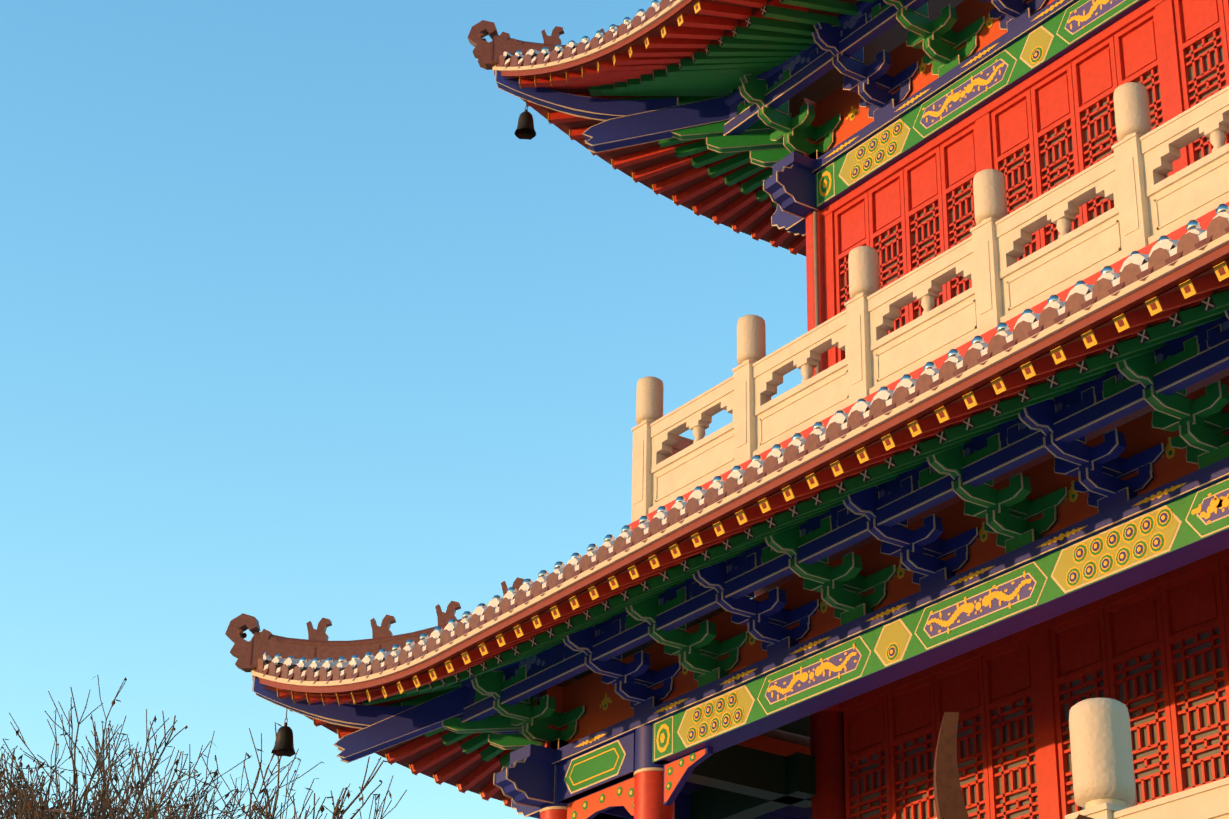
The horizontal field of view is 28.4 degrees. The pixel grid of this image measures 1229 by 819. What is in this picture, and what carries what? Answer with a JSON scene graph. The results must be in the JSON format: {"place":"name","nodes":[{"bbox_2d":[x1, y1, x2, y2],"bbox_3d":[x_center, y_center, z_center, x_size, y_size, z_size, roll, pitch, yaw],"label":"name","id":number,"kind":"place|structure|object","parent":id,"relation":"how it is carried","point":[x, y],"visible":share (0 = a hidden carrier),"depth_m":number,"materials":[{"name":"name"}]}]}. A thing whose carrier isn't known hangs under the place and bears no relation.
{"place":"outdoors","nodes":[
{"label":"outdoors","id":0,"kind":"place"},
{"bbox_2d":[0,0,806,818],"label":"sky","id":1,"kind":"structure","parent":0,"point":[298,325],"materials":[{"name":"blue"}]},
{"bbox_2d":[491,35,566,75],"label":"roof ridge","id":2,"kind":"structure","parent":0,"point":[499,47],"depth_m":28.75,"materials":[{"name":"brown ceramic"}]},
{"bbox_2d":[467,20,618,69],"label":"roof ornaments","id":3,"kind":"object","parent":2,"relation":"on","point":[482,50],"visible":0.52,"depth_m":28.85},
{"bbox_2d":[629,0,1228,595],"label":"upper wall windows","id":4,"kind":"structure","parent":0,"point":[1043,130],"depth_m":24.23,"materials":[{"name":"red wood"}]},
{"bbox_2d":[631,82,1228,522],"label":"balustrade","id":5,"kind":"object","parent":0,"point":[1127,178],"visible":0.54,"depth_m":22.51,"materials":[{"name":"beige stone"}]},
{"bbox_2d":[763,0,1148,376],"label":"support beam","id":6,"kind":"structure","parent":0,"point":[789,186],"depth_m":26.54,"materials":[{"name":"red wood"}]},
{"bbox_2d":[671,0,1054,166],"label":"roof brackets","id":7,"kind":"object","parent":6,"relation":"on","point":[926,53],"visible":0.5,"depth_m":26.38,"materials":[{"name":"green wood"}]},
{"bbox_2d":[495,70,728,152],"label":"corner beam","id":8,"kind":"structure","parent":7,"relation":"on","point":[625,123],"depth_m":28.03,"materials":[{"name":"blue wood"}]},
{"bbox_2d":[514,97,535,139],"bbox_3d":[-1.034,-3.438,28.400,0.252,0.516,0.256,18,-30,-31],"label":"wind bell","id":9,"kind":"object","parent":8,"relation":"hanging from","point":[525,129],"visible":1,"depth_m":28.33,"materials":[{"name":"black metal"}]},
{"bbox_2d":[511,0,929,255],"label":"roof rafters","id":10,"kind":"object","parent":7,"relation":"on","point":[697,50],"visible":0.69,"depth_m":27.32,"materials":[{"name":"red wood"}]},
{"bbox_2d":[492,0,963,117],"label":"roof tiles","id":11,"kind":"object","parent":10,"relation":"on","point":[596,47],"visible":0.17,"depth_m":27.91,"materials":[{"name":"brown ceramic"}]},
{"bbox_2d":[504,0,659,57],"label":"roof tiles","id":12,"kind":"object","parent":11,"relation":"on","point":[625,19],"visible":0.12,"depth_m":27.18,"materials":[{"name":"ceramic"}]},
{"bbox_2d":[816,0,1138,207],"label":"painted beam","id":13,"kind":"structure","parent":6,"relation":"attached to","point":[1059,32],"depth_m":25.20,"materials":[{"name":"paint"}]},
{"label":"ground","id":14,"kind":"structure","parent":0,"visible":0},
{"bbox_2d":[0,728,349,818],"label":"bare tree","id":15,"kind":"object","parent":14,"relation":"on","point":[95,812],"visible":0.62,"depth_m":34.28,"materials":[{"name":"brown plant"}]},
{"bbox_2d":[0,675,406,818],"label":"bare tree","id":16,"kind":"object","parent":14,"relation":"on","point":[88,789],"visible":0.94,"depth_m":32.16,"materials":[{"name":"brown plant"}]},
{"bbox_2d":[934,712,1093,818],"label":"roof ornament","id":17,"kind":"object","parent":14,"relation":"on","point":[949,801],"visible":1,"depth_m":10.10,"materials":[{"name":"ceramic"}]},
{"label":"podium terrace","id":18,"kind":"structure","parent":14,"relation":"on","visible":0},
{"bbox_2d":[493,457,1228,818],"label":"painted beam","id":19,"kind":"structure","parent":18,"relation":"on","point":[529,779],"depth_m":21.72,"materials":[{"name":"blue"}]},
{"bbox_2d":[401,310,1228,807],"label":"roof brackets","id":20,"kind":"object","parent":19,"relation":"on","point":[1173,436],"visible":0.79,"depth_m":20.89,"materials":[{"name":"blue"}]},
{"bbox_2d":[263,260,1228,806],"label":"eave rafters","id":21,"kind":"object","parent":20,"relation":"on","point":[1165,324],"visible":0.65,"depth_m":20.09,"materials":[{"name":"red"}]},
{"bbox_2d":[252,677,467,762],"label":"angle beam","id":22,"kind":"structure","parent":21,"relation":"attached to","point":[382,727],"depth_m":25.33,"materials":[{"name":"blue"}]},
{"bbox_2d":[271,707,295,756],"bbox_3d":[-3.469,3.377,25.576,0.252,0.516,0.256,18,-30,-31],"label":"wind bell","id":23,"kind":"object","parent":22,"relation":"attached to","point":[284,745],"visible":0.98,"depth_m":25.48,"materials":[{"name":"brown metal"}]},
{"bbox_2d":[251,212,1228,746],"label":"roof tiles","id":24,"kind":"object","parent":21,"relation":"on","point":[1163,266],"visible":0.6,"depth_m":19.02,"materials":[{"name":"brown tile"}]},
{"bbox_2d":[249,618,462,667],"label":"ridge","id":25,"kind":"structure","parent":24,"relation":"on","point":[286,647],"depth_m":25.82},
{"bbox_2d":[225,577,524,671],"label":"roof ornaments","id":26,"kind":"object","parent":25,"relation":"on","point":[239,625],"visible":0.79,"depth_m":25.96},
{"bbox_2d":[264,204,1228,667],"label":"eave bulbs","id":27,"kind":"object","parent":24,"relation":"on","point":[1192,224],"visible":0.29,"depth_m":19.91,"materials":[{"name":"white"}]},
{"bbox_2d":[564,477,1228,818],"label":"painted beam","id":28,"kind":"structure","parent":19,"relation":"attached to","point":[1202,513],"depth_m":20.55,"materials":[{"name":"green"}]},
{"bbox_2d":[560,548,1228,818],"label":"wall windows","id":29,"kind":"structure","parent":18,"relation":"on","point":[1152,654],"depth_m":22.17,"materials":[{"name":"red wood"}]},
{"bbox_2d":[934,772,1136,818],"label":"balustrade","id":30,"kind":"object","parent":18,"relation":"on","point":[1134,804],"visible":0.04,"depth_m":17.80,"materials":[{"name":"beige stone"}]},
{"bbox_2d":[1065,698,1228,818],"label":"terrace balustrade","id":31,"kind":"object","parent":18,"relation":"on","point":[1102,760],"visible":1,"depth_m":11.90,"materials":[{"name":"beige stone"}]}
]}

